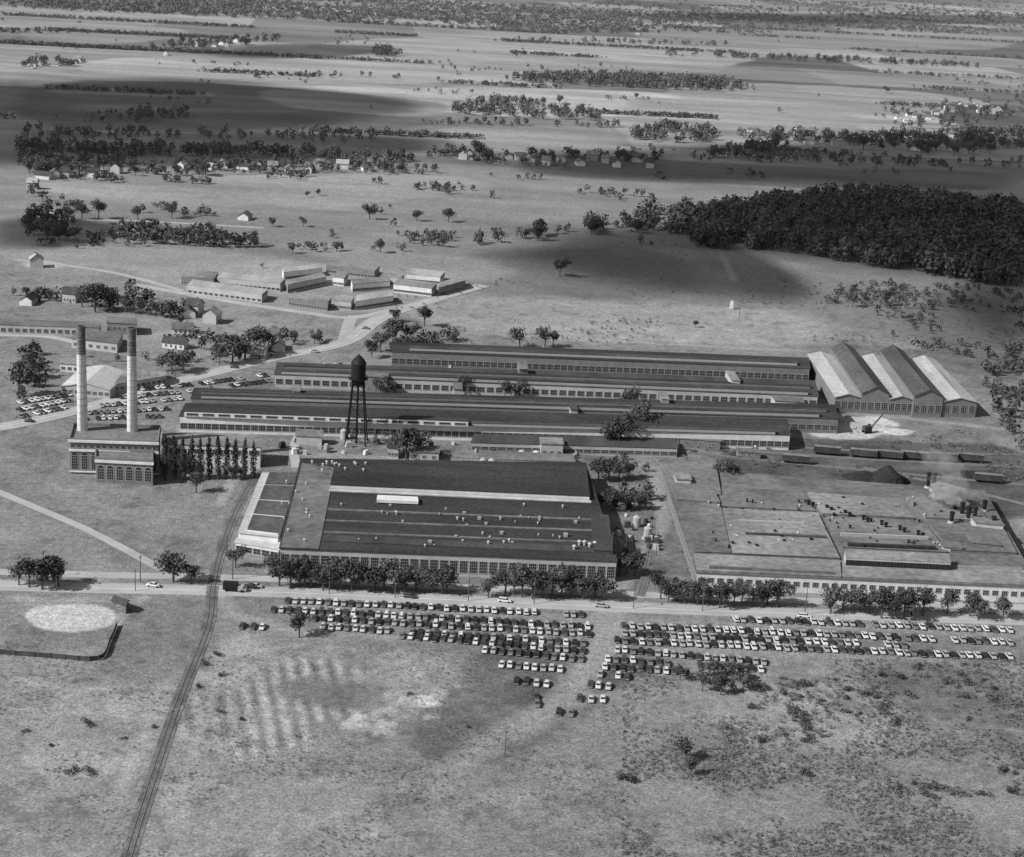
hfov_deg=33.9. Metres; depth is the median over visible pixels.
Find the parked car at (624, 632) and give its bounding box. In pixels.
[621,629,627,635]
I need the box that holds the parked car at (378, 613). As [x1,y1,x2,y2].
[375,610,381,616]
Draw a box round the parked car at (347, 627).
[344,624,350,630]
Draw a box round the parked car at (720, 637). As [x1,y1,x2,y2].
[717,634,723,640]
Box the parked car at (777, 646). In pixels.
[775,643,780,649]
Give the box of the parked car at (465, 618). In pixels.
[463,615,468,621]
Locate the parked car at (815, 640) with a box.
[812,637,819,643]
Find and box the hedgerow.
[0,6,1023,155]
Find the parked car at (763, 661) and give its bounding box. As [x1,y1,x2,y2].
[761,658,766,664]
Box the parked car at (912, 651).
[909,648,916,655]
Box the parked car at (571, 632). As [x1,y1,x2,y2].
[569,629,574,635]
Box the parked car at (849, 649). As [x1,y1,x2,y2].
[846,646,853,653]
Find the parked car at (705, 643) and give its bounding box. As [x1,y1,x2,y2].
[703,640,708,647]
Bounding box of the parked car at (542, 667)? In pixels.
[540,663,545,670]
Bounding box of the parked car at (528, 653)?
[524,650,531,656]
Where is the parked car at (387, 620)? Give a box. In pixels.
[385,617,390,623]
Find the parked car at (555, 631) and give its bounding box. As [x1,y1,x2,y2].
[553,628,558,634]
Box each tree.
[4,360,42,396]
[6,563,29,584]
[10,357,36,369]
[14,555,62,589]
[16,555,40,587]
[20,215,32,233]
[21,287,30,294]
[24,221,38,235]
[25,157,39,172]
[28,157,38,169]
[29,359,45,373]
[32,160,48,170]
[40,219,56,233]
[44,555,67,586]
[45,290,56,300]
[46,158,59,170]
[50,224,65,239]
[60,161,75,170]
[62,228,71,240]
[68,224,83,242]
[74,286,92,306]
[75,204,90,218]
[78,282,116,311]
[88,155,108,167]
[90,198,106,218]
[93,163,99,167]
[97,287,119,309]
[118,296,135,312]
[124,157,138,167]
[130,165,139,175]
[131,205,141,219]
[133,297,146,314]
[149,301,163,316]
[150,233,158,240]
[153,353,169,366]
[153,549,188,582]
[160,434,170,479]
[161,302,177,318]
[162,234,169,241]
[163,201,177,218]
[163,349,187,373]
[170,435,178,479]
[172,156,183,163]
[173,165,181,171]
[176,314,183,321]
[177,224,190,242]
[178,436,187,480]
[179,351,194,369]
[183,563,201,582]
[187,435,195,476]
[188,471,207,492]
[191,156,204,166]
[195,235,207,245]
[195,437,204,475]
[196,160,211,174]
[198,161,211,175]
[205,436,213,478]
[210,343,229,364]
[214,436,222,479]
[216,331,242,362]
[223,437,230,478]
[225,232,232,244]
[225,464,238,479]
[225,545,248,567]
[229,326,259,358]
[231,438,239,477]
[237,468,246,478]
[240,438,249,478]
[242,326,276,343]
[246,230,259,246]
[250,440,256,478]
[263,553,291,585]
[264,551,285,575]
[269,217,275,223]
[278,560,306,588]
[287,555,302,578]
[288,242,295,253]
[289,609,310,637]
[291,557,302,586]
[295,554,320,586]
[298,216,307,226]
[302,563,323,587]
[308,329,320,343]
[316,570,338,590]
[322,557,361,588]
[326,567,347,587]
[331,241,340,251]
[333,561,366,589]
[347,561,384,592]
[350,561,367,589]
[361,203,377,218]
[364,340,379,357]
[364,567,388,589]
[371,329,394,352]
[371,375,389,391]
[373,557,400,589]
[374,238,384,252]
[377,557,403,592]
[382,319,407,340]
[386,430,407,442]
[388,426,421,458]
[389,309,400,321]
[391,568,414,592]
[404,321,423,336]
[404,563,423,590]
[412,209,423,221]
[412,431,432,445]
[413,566,432,592]
[416,305,432,325]
[422,568,439,592]
[426,563,455,594]
[427,236,436,245]
[436,567,459,592]
[439,235,449,246]
[441,208,456,221]
[457,375,471,385]
[470,140,488,158]
[480,578,497,597]
[481,152,492,157]
[490,562,519,595]
[498,379,515,395]
[505,572,520,595]
[507,326,526,345]
[507,564,533,596]
[512,377,526,395]
[523,228,531,236]
[525,570,549,598]
[525,570,557,597]
[530,225,549,240]
[532,218,547,225]
[532,229,542,240]
[534,325,550,346]
[545,566,567,595]
[550,331,559,346]
[553,257,572,276]
[553,575,570,596]
[556,94,564,103]
[560,562,583,596]
[568,149,576,157]
[568,577,584,597]
[574,575,597,599]
[583,571,610,597]
[586,218,606,233]
[587,219,598,234]
[588,459,609,480]
[592,577,617,599]
[596,492,609,508]
[597,457,617,480]
[599,421,620,440]
[602,486,627,510]
[607,412,636,439]
[609,456,629,480]
[615,151,621,157]
[616,553,633,574]
[618,550,643,573]
[619,386,641,398]
[620,490,639,510]
[621,148,628,160]
[623,461,637,478]
[624,154,630,163]
[624,398,651,420]
[628,556,645,576]
[632,493,648,509]
[634,221,644,233]
[640,413,658,423]
[648,571,672,598]
[659,581,676,601]
[669,576,686,600]
[671,736,695,760]
[675,579,692,603]
[675,664,686,679]
[682,756,700,774]
[683,577,711,603]
[684,576,710,604]
[695,671,712,690]
[699,583,714,603]
[706,657,721,676]
[711,579,737,607]
[711,581,730,607]
[711,674,733,694]
[712,457,735,472]
[724,661,746,679]
[726,463,742,472]
[729,584,746,606]
[733,672,755,690]
[735,577,750,602]
[743,169,749,177]
[746,586,765,605]
[748,583,777,606]
[758,578,786,604]
[766,579,796,607]
[771,132,782,141]
[818,584,844,613]
[832,582,855,610]
[840,590,870,612]
[847,292,860,306]
[850,584,867,609]
[855,135,873,149]
[864,589,879,613]
[868,587,894,618]
[877,288,894,304]
[884,592,903,618]
[891,142,898,148]
[893,588,922,618]
[903,585,928,615]
[912,140,922,151]
[918,590,936,615]
[923,146,931,154]
[926,142,934,147]
[940,588,959,613]
[941,135,951,149]
[945,141,955,151]
[950,142,964,155]
[963,590,982,615]
[965,143,975,153]
[969,598,993,618]
[975,141,985,151]
[986,135,995,142]
[986,142,997,154]
[992,595,1013,618]
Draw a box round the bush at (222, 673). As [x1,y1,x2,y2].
[217,671,226,676]
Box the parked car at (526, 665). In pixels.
[523,662,529,669]
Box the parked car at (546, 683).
[543,679,549,687]
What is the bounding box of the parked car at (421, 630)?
[417,628,423,633]
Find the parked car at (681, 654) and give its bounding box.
[679,651,684,657]
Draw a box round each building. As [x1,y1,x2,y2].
[0,318,101,336]
[59,357,76,371]
[60,365,126,398]
[71,329,123,352]
[106,316,136,334]
[115,367,167,392]
[161,432,262,467]
[179,403,790,449]
[190,388,838,433]
[274,362,818,403]
[279,458,617,581]
[292,384,301,392]
[365,371,388,392]
[387,442,398,458]
[391,341,810,379]
[409,445,439,459]
[453,382,462,394]
[471,434,678,456]
[478,450,574,461]
[517,360,527,373]
[539,437,563,453]
[568,403,577,412]
[658,392,669,403]
[661,467,1023,602]
[673,472,691,482]
[679,438,721,449]
[725,371,740,382]
[736,447,761,458]
[771,394,805,403]
[836,406,845,422]
[938,541,963,551]
[965,534,1001,546]
[970,516,1004,528]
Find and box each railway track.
[124,471,258,856]
[636,475,653,595]
[680,451,1020,484]
[721,448,1023,467]
[789,446,1023,454]
[863,467,1023,504]
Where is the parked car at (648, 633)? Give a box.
[645,630,651,636]
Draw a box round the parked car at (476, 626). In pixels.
[473,623,478,629]
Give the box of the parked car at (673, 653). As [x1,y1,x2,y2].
[670,650,676,657]
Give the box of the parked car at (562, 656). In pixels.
[559,653,565,660]
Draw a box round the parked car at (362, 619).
[360,616,365,622]
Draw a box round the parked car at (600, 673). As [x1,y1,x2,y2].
[597,670,603,676]
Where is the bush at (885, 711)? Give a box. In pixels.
[877,706,890,714]
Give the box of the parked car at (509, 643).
[506,640,512,646]
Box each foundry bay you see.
[807,351,860,412]
[830,342,889,413]
[861,353,912,414]
[880,345,943,416]
[912,355,977,416]
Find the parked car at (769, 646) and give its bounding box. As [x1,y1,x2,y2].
[766,642,773,649]
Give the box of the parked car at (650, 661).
[648,658,653,664]
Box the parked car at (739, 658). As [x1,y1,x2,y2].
[736,655,742,662]
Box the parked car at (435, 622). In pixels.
[433,619,438,626]
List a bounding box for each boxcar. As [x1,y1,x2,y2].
[782,453,810,463]
[813,444,840,454]
[850,447,877,457]
[877,449,903,459]
[900,449,927,460]
[930,451,958,461]
[956,452,983,461]
[973,472,1002,482]
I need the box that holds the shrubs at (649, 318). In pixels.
[395,241,1023,342]
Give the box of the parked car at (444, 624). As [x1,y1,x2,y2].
[441,620,446,627]
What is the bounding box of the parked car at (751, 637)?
[748,634,755,640]
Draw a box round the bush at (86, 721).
[80,717,92,726]
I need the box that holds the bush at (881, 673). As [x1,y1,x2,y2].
[876,670,885,676]
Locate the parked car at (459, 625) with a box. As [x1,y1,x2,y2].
[457,622,462,628]
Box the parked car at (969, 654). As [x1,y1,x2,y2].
[964,651,973,657]
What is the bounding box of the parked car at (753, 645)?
[750,641,757,649]
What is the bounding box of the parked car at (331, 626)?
[328,623,334,630]
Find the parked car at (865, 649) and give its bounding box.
[862,646,869,653]
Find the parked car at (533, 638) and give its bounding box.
[531,635,536,642]
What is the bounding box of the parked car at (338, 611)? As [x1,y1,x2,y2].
[335,608,340,614]
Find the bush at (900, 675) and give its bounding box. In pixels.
[895,672,904,678]
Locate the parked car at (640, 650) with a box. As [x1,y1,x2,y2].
[638,647,643,653]
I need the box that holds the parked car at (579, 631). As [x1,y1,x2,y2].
[577,628,582,635]
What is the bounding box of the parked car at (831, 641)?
[828,638,834,645]
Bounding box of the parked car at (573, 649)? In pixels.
[571,646,576,653]
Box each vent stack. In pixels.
[924,472,931,488]
[929,473,936,491]
[947,511,954,523]
[952,499,958,509]
[959,501,965,514]
[965,506,971,518]
[973,506,978,516]
[981,500,987,511]
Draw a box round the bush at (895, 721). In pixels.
[889,715,899,725]
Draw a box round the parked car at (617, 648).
[614,645,619,652]
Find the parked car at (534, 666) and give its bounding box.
[531,663,537,670]
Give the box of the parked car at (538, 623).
[536,620,541,626]
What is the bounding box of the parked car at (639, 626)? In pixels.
[636,623,643,629]
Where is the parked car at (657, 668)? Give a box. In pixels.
[654,665,660,672]
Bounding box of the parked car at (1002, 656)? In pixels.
[998,653,1006,659]
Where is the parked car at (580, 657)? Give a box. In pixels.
[578,654,583,661]
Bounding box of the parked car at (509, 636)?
[507,634,512,640]
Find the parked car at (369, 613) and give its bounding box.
[367,610,372,616]
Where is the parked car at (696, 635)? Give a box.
[693,632,699,638]
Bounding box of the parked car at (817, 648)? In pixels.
[814,645,820,651]
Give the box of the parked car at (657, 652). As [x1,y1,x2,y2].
[655,649,660,656]
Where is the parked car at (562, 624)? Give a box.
[560,621,565,627]
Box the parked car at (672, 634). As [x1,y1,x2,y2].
[669,631,675,637]
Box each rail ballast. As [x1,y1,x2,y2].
[635,475,655,595]
[680,451,1023,485]
[720,448,1023,467]
[789,446,1023,455]
[862,467,1023,504]
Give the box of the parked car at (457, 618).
[455,615,460,621]
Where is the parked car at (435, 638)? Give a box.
[432,635,438,641]
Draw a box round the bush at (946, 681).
[941,678,953,684]
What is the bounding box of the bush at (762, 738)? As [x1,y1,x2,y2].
[757,735,770,742]
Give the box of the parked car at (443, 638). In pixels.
[440,634,446,641]
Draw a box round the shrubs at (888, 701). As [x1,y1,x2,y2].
[660,660,1023,796]
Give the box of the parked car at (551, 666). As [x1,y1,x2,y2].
[548,663,554,670]
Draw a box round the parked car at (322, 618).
[320,615,325,621]
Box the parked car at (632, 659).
[629,655,635,662]
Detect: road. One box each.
[0,284,487,429]
[0,334,119,349]
[0,569,1023,609]
[0,581,1023,624]
[16,259,184,290]
[51,219,263,228]
[127,283,413,318]
[337,315,357,341]
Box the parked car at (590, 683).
[587,680,593,687]
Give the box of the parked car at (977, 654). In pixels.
[973,651,981,657]
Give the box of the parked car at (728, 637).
[725,634,731,640]
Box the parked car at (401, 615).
[398,612,404,618]
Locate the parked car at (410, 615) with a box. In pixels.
[407,612,412,618]
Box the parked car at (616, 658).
[613,655,618,662]
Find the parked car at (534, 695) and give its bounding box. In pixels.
[531,692,538,699]
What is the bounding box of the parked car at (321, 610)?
[319,606,324,614]
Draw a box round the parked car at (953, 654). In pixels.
[950,651,957,657]
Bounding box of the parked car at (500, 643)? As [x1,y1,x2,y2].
[497,640,503,647]
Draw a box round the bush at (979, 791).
[977,790,991,796]
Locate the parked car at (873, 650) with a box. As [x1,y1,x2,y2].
[870,647,877,653]
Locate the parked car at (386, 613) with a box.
[383,610,389,617]
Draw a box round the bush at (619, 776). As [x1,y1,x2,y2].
[613,771,628,780]
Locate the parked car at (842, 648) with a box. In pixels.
[838,645,846,652]
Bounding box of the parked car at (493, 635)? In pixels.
[491,632,496,638]
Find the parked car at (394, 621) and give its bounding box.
[391,618,397,624]
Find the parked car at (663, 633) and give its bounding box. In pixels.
[660,629,667,637]
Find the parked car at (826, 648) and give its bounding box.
[822,645,829,651]
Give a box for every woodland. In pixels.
[0,0,1023,32]
[11,286,63,301]
[14,133,465,161]
[16,147,136,166]
[16,340,50,399]
[20,53,85,66]
[21,120,377,142]
[22,197,79,238]
[27,180,83,208]
[36,165,839,250]
[55,34,1023,174]
[57,167,124,181]
[92,278,185,317]
[103,102,189,121]
[106,216,258,246]
[115,351,149,360]
[144,153,438,176]
[149,33,280,47]
[163,328,274,367]
[280,326,323,342]
[305,69,439,78]
[371,43,402,55]
[374,327,461,349]
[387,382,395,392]
[440,146,1006,167]
[447,115,620,127]
[451,92,600,120]
[473,222,570,244]
[505,68,747,91]
[515,35,726,45]
[582,209,641,230]
[611,450,649,470]
[612,479,656,503]
[629,117,720,142]
[632,192,769,234]
[665,49,978,67]
[681,181,1023,285]
[685,661,752,691]
[706,135,789,157]
[736,125,1023,147]
[824,277,1023,367]
[868,123,1023,142]
[874,92,1023,128]
[980,337,1023,447]
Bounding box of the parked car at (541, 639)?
[539,636,543,642]
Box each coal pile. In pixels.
[841,470,872,481]
[869,465,909,484]
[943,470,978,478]
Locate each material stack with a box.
[278,441,285,447]
[291,447,296,454]
[326,446,330,452]
[345,441,351,447]
[373,438,379,444]
[615,529,620,535]
[617,539,622,545]
[619,504,625,509]
[623,520,630,527]
[624,534,632,542]
[644,536,651,542]
[652,543,658,550]
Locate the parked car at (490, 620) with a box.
[488,617,493,623]
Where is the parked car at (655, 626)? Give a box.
[652,623,658,629]
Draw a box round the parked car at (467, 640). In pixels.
[464,637,470,643]
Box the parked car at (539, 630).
[537,627,542,633]
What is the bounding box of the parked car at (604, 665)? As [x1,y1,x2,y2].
[602,662,607,669]
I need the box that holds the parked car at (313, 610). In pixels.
[310,607,316,613]
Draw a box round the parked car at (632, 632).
[629,629,635,635]
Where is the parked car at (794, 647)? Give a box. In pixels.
[790,644,797,650]
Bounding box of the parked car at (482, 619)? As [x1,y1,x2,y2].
[480,616,485,622]
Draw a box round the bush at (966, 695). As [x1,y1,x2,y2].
[960,693,969,698]
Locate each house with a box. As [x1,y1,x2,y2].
[19,291,39,305]
[26,177,39,189]
[29,251,43,267]
[30,60,37,66]
[33,170,51,179]
[34,224,51,233]
[49,168,59,178]
[49,205,64,216]
[51,61,58,65]
[59,166,70,177]
[61,285,80,302]
[68,422,160,475]
[73,55,82,61]
[86,167,99,177]
[106,222,119,236]
[110,162,123,173]
[161,335,189,349]
[171,320,193,334]
[177,160,188,169]
[182,303,195,317]
[184,297,204,314]
[200,222,213,234]
[202,305,222,324]
[206,162,214,169]
[207,220,216,229]
[217,158,228,167]
[236,162,251,169]
[238,210,252,220]
[250,339,269,358]
[267,161,277,171]
[267,325,280,337]
[270,336,285,351]
[283,163,294,172]
[304,165,312,173]
[315,158,325,167]
[329,159,336,167]
[336,159,348,169]
[361,163,370,171]
[458,149,466,159]
[465,148,473,159]
[504,152,512,158]
[514,152,525,159]
[526,154,534,162]
[541,155,551,165]
[556,154,565,162]
[574,158,584,165]
[586,150,598,161]
[601,154,610,163]
[612,159,620,167]
[632,153,643,162]
[646,159,654,167]
[748,127,757,131]
[786,131,794,139]
[794,124,802,130]
[804,137,814,144]
[830,137,839,145]
[894,114,901,119]
[903,117,913,122]
[905,112,913,116]
[911,142,919,150]
[912,113,922,117]
[922,114,931,119]
[931,109,939,114]
[948,131,956,137]
[989,106,996,113]
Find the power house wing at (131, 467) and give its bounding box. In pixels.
[94,448,153,485]
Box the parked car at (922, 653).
[918,650,926,656]
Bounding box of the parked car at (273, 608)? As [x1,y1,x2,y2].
[270,606,276,612]
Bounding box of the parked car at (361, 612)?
[358,610,364,616]
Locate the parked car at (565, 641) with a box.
[563,638,568,644]
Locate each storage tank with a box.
[340,428,346,439]
[632,515,640,527]
[643,526,651,535]
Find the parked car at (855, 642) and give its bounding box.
[852,639,859,645]
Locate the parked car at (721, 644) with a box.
[718,641,724,647]
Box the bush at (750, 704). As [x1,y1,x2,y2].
[746,703,761,709]
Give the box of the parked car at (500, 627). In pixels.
[497,624,502,630]
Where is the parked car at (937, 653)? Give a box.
[934,650,941,656]
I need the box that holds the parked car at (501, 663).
[498,660,504,667]
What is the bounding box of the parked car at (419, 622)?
[416,619,422,625]
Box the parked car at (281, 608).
[278,606,284,612]
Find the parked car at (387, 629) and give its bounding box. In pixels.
[384,626,390,632]
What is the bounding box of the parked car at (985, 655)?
[981,652,989,658]
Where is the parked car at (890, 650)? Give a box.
[886,647,893,653]
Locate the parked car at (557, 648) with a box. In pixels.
[555,645,559,651]
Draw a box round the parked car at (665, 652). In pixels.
[663,649,668,655]
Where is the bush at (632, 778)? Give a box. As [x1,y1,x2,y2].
[627,773,638,783]
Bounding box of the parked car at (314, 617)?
[311,614,317,620]
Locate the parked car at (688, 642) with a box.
[686,639,692,645]
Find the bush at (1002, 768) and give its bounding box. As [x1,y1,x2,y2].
[996,765,1008,773]
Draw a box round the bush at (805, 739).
[798,737,812,743]
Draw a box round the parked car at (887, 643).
[883,640,891,646]
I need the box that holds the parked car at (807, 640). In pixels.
[804,637,811,643]
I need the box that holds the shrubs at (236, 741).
[0,642,629,856]
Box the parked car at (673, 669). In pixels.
[671,666,676,673]
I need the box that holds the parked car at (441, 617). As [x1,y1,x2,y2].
[439,614,444,620]
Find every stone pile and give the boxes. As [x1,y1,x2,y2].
[837,423,858,432]
[876,427,914,434]
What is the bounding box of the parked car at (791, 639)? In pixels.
[788,636,795,642]
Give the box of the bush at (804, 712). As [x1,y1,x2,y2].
[790,710,809,717]
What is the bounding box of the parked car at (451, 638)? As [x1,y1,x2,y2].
[448,635,454,641]
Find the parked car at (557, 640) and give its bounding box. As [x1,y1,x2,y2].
[555,637,560,643]
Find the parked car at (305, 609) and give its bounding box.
[302,607,308,613]
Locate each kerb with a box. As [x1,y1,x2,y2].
[0,286,489,430]
[0,580,1023,615]
[1,284,473,422]
[1,590,1016,624]
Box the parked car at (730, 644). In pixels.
[727,640,733,647]
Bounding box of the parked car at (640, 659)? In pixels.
[638,657,644,663]
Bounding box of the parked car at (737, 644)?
[734,641,740,647]
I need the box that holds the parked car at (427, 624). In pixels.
[425,621,430,627]
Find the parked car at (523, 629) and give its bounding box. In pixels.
[521,626,526,632]
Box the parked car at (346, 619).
[343,616,349,622]
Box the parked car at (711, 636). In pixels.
[708,632,715,639]
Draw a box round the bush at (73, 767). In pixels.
[64,765,79,774]
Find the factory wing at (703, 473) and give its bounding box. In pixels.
[658,460,720,495]
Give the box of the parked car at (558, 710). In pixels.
[556,707,561,715]
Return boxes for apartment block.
[181,269,217,284]
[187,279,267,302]
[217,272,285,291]
[282,264,321,279]
[286,272,325,292]
[289,292,331,310]
[326,259,379,277]
[332,271,347,285]
[333,294,353,309]
[351,277,389,291]
[355,290,393,309]
[380,272,403,284]
[393,278,436,296]
[406,268,444,284]
[439,276,464,295]
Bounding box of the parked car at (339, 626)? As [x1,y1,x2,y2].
[335,623,342,629]
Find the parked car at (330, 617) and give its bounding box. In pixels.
[327,614,333,620]
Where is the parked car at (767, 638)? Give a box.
[764,635,770,641]
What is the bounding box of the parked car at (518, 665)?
[515,661,521,668]
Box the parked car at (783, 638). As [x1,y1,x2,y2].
[780,635,787,641]
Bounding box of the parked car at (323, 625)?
[319,622,326,628]
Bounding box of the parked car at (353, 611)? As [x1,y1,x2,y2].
[350,607,356,615]
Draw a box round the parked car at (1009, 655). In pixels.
[1005,652,1013,659]
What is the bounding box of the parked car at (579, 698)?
[576,693,582,701]
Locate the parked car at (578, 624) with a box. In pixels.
[576,622,581,628]
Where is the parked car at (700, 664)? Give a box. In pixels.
[697,661,703,668]
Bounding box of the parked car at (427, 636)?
[423,633,430,640]
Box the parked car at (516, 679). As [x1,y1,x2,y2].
[513,676,519,683]
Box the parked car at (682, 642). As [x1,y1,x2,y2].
[679,639,685,646]
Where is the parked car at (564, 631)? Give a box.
[562,627,567,635]
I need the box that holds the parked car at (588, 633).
[586,630,591,636]
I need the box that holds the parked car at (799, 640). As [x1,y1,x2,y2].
[796,637,802,643]
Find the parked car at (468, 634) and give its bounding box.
[466,632,471,638]
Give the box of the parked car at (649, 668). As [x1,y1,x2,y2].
[646,665,651,672]
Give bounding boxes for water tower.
[344,355,367,446]
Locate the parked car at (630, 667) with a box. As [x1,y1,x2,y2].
[627,664,633,671]
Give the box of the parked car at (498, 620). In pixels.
[496,617,501,623]
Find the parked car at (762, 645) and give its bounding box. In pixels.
[759,642,765,649]
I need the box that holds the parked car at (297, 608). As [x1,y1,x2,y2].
[294,606,300,612]
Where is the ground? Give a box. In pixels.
[0,0,1023,856]
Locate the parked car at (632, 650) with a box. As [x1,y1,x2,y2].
[630,647,635,653]
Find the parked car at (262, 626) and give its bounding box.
[259,623,265,629]
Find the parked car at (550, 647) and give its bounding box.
[547,643,552,650]
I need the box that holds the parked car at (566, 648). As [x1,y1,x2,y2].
[563,645,568,651]
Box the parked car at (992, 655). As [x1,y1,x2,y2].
[988,652,996,658]
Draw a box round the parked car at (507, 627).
[505,624,510,631]
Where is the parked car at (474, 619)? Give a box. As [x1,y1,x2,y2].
[472,616,477,622]
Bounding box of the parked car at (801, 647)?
[798,644,805,651]
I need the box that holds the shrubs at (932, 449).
[678,429,1023,481]
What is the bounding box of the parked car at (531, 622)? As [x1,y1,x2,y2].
[528,619,533,625]
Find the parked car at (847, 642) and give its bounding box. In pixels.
[843,639,850,645]
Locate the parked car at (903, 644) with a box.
[900,641,907,648]
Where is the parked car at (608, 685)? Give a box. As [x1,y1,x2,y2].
[605,682,611,689]
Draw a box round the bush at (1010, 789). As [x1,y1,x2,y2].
[1004,786,1017,793]
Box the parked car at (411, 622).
[409,619,414,625]
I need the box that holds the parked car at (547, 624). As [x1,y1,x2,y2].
[544,620,549,626]
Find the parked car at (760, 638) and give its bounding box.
[757,635,763,642]
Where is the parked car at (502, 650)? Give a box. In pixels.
[499,647,505,654]
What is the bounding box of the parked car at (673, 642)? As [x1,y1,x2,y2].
[670,639,676,645]
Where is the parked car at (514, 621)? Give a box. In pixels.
[511,618,516,624]
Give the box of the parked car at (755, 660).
[752,657,758,663]
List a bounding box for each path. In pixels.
[0,490,163,570]
[289,435,299,467]
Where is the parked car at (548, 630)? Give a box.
[546,627,550,633]
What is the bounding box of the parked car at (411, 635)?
[407,632,414,639]
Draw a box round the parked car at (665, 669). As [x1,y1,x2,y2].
[663,666,668,673]
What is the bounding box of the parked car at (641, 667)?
[638,663,644,670]
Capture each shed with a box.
[111,595,129,613]
[238,472,296,541]
[295,429,323,445]
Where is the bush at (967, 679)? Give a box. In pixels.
[961,675,971,684]
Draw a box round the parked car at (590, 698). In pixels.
[588,694,593,702]
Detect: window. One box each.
[71,452,77,469]
[81,452,87,469]
[91,452,95,469]
[97,465,104,479]
[106,465,113,479]
[116,466,123,480]
[125,466,132,480]
[135,467,142,481]
[144,467,151,481]
[153,454,156,471]
[180,423,187,428]
[186,413,197,415]
[188,423,194,428]
[196,423,202,428]
[204,423,210,429]
[212,424,218,429]
[218,414,229,416]
[219,424,226,429]
[227,424,234,429]
[235,424,242,430]
[243,425,249,430]
[250,415,261,417]
[251,425,257,430]
[253,548,260,554]
[259,425,265,430]
[261,549,269,555]
[266,416,277,418]
[266,425,273,431]
[274,426,281,431]
[276,379,282,383]
[281,554,288,565]
[282,426,288,431]
[285,379,291,384]
[290,426,296,431]
[294,379,301,384]
[298,417,308,419]
[304,380,310,384]
[311,555,318,562]
[313,380,319,385]
[320,555,328,567]
[321,427,327,432]
[322,380,328,385]
[329,418,340,420]
[329,427,335,432]
[331,381,338,385]
[340,381,347,386]
[350,556,358,564]
[360,557,368,568]
[367,428,374,434]
[370,557,378,568]
[375,429,381,434]
[376,420,387,422]
[383,429,389,434]
[390,429,397,434]
[392,358,398,363]
[395,383,402,388]
[399,358,405,363]
[400,558,408,570]
[405,384,411,388]
[406,358,412,364]
[408,421,418,423]
[410,559,418,567]
[413,359,419,364]
[414,384,420,389]
[420,359,426,364]
[420,559,428,571]
[423,384,429,389]
[427,359,433,364]
[429,430,435,435]
[429,559,437,569]
[432,385,438,390]
[434,360,440,365]
[436,431,443,436]
[439,422,449,424]
[439,560,447,569]
[441,360,447,365]
[441,385,447,390]
[444,431,451,436]
[448,360,454,365]
[449,560,457,572]
[452,431,458,436]
[455,360,461,366]
[459,431,466,436]
[459,561,467,572]
[462,361,468,366]
[467,432,473,437]
[468,386,475,391]
[469,361,475,366]
[469,561,477,573]
[476,361,482,366]
[477,387,484,391]
[479,561,487,573]
[480,446,488,449]
[484,362,489,367]
[487,387,493,392]
[489,562,497,573]
[490,362,496,367]
[496,387,502,392]
[498,362,503,367]
[498,447,505,450]
[499,562,507,571]
[505,362,510,368]
[506,447,514,450]
[512,363,516,368]
[523,389,529,393]
[528,563,536,571]
[532,389,538,394]
[533,364,538,369]
[538,564,546,574]
[539,364,545,369]
[541,389,547,394]
[547,364,552,369]
[548,564,556,570]
[550,390,556,394]
[554,364,559,370]
[559,390,565,395]
[560,365,566,370]
[567,365,573,370]
[568,390,574,395]
[574,365,580,370]
[577,391,583,395]
[577,565,585,576]
[581,366,587,371]
[584,449,591,452]
[586,391,592,396]
[587,566,595,577]
[588,366,594,371]
[595,366,601,371]
[595,391,601,396]
[597,566,605,575]
[601,450,608,453]
[602,366,608,371]
[604,392,610,396]
[606,566,614,578]
[609,367,615,372]
[609,450,616,453]
[613,392,619,397]
[616,367,622,372]
[623,367,629,372]
[630,367,636,373]
[635,451,642,454]
[637,368,643,373]
[640,393,646,398]
[643,451,650,454]
[644,368,650,373]
[649,394,655,398]
[651,368,657,373]
[652,451,659,454]
[658,369,664,374]
[660,451,667,454]
[665,369,671,374]
[671,369,678,374]
[676,395,682,399]
[678,369,684,374]
[685,370,691,375]
[685,395,691,400]
[692,370,698,375]
[693,395,700,400]
[699,370,705,375]
[702,396,709,400]
[706,370,712,376]
[711,396,718,400]
[713,371,719,376]
[720,371,725,376]
[720,396,727,401]
[723,439,729,444]
[729,397,736,401]
[730,440,736,445]
[737,440,744,445]
[738,397,745,401]
[740,372,746,377]
[745,440,751,445]
[747,372,753,377]
[752,440,759,445]
[754,372,760,377]
[760,441,766,446]
[761,373,767,378]
[765,398,770,402]
[767,441,773,446]
[768,373,774,378]
[774,441,781,446]
[775,373,781,378]
[781,374,787,378]
[782,441,788,446]
[788,374,794,379]
[791,424,797,429]
[793,581,799,586]
[795,374,801,379]
[798,424,805,429]
[802,374,808,379]
[802,582,809,586]
[806,424,813,429]
[812,582,818,587]
[814,424,821,429]
[822,425,829,430]
[829,425,836,430]
[835,401,840,405]
[841,401,847,408]
[846,560,852,564]
[847,401,853,408]
[850,584,856,588]
[852,560,858,565]
[854,401,859,408]
[859,560,865,565]
[860,402,866,409]
[865,561,871,565]
[867,402,873,409]
[869,585,875,589]
[872,561,878,566]
[874,402,880,409]
[878,561,884,566]
[881,402,887,410]
[885,562,891,566]
[888,403,894,410]
[891,562,897,566]
[894,403,900,410]
[898,562,904,567]
[901,403,907,411]
[904,563,910,567]
[907,404,911,411]
[911,563,917,567]
[913,405,919,412]
[918,563,923,568]
[920,405,926,412]
[924,564,930,568]
[927,405,934,412]
[930,564,937,568]
[935,405,941,413]
[935,588,941,592]
[937,564,943,569]
[943,405,949,412]
[943,565,950,569]
[952,405,958,412]
[960,406,966,413]
[968,406,974,413]
[982,590,988,594]
[992,590,998,595]
[1001,591,1007,595]
[1011,591,1017,596]
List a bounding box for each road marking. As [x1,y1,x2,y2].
[1,285,481,426]
[3,585,1023,620]
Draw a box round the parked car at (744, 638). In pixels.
[741,635,748,641]

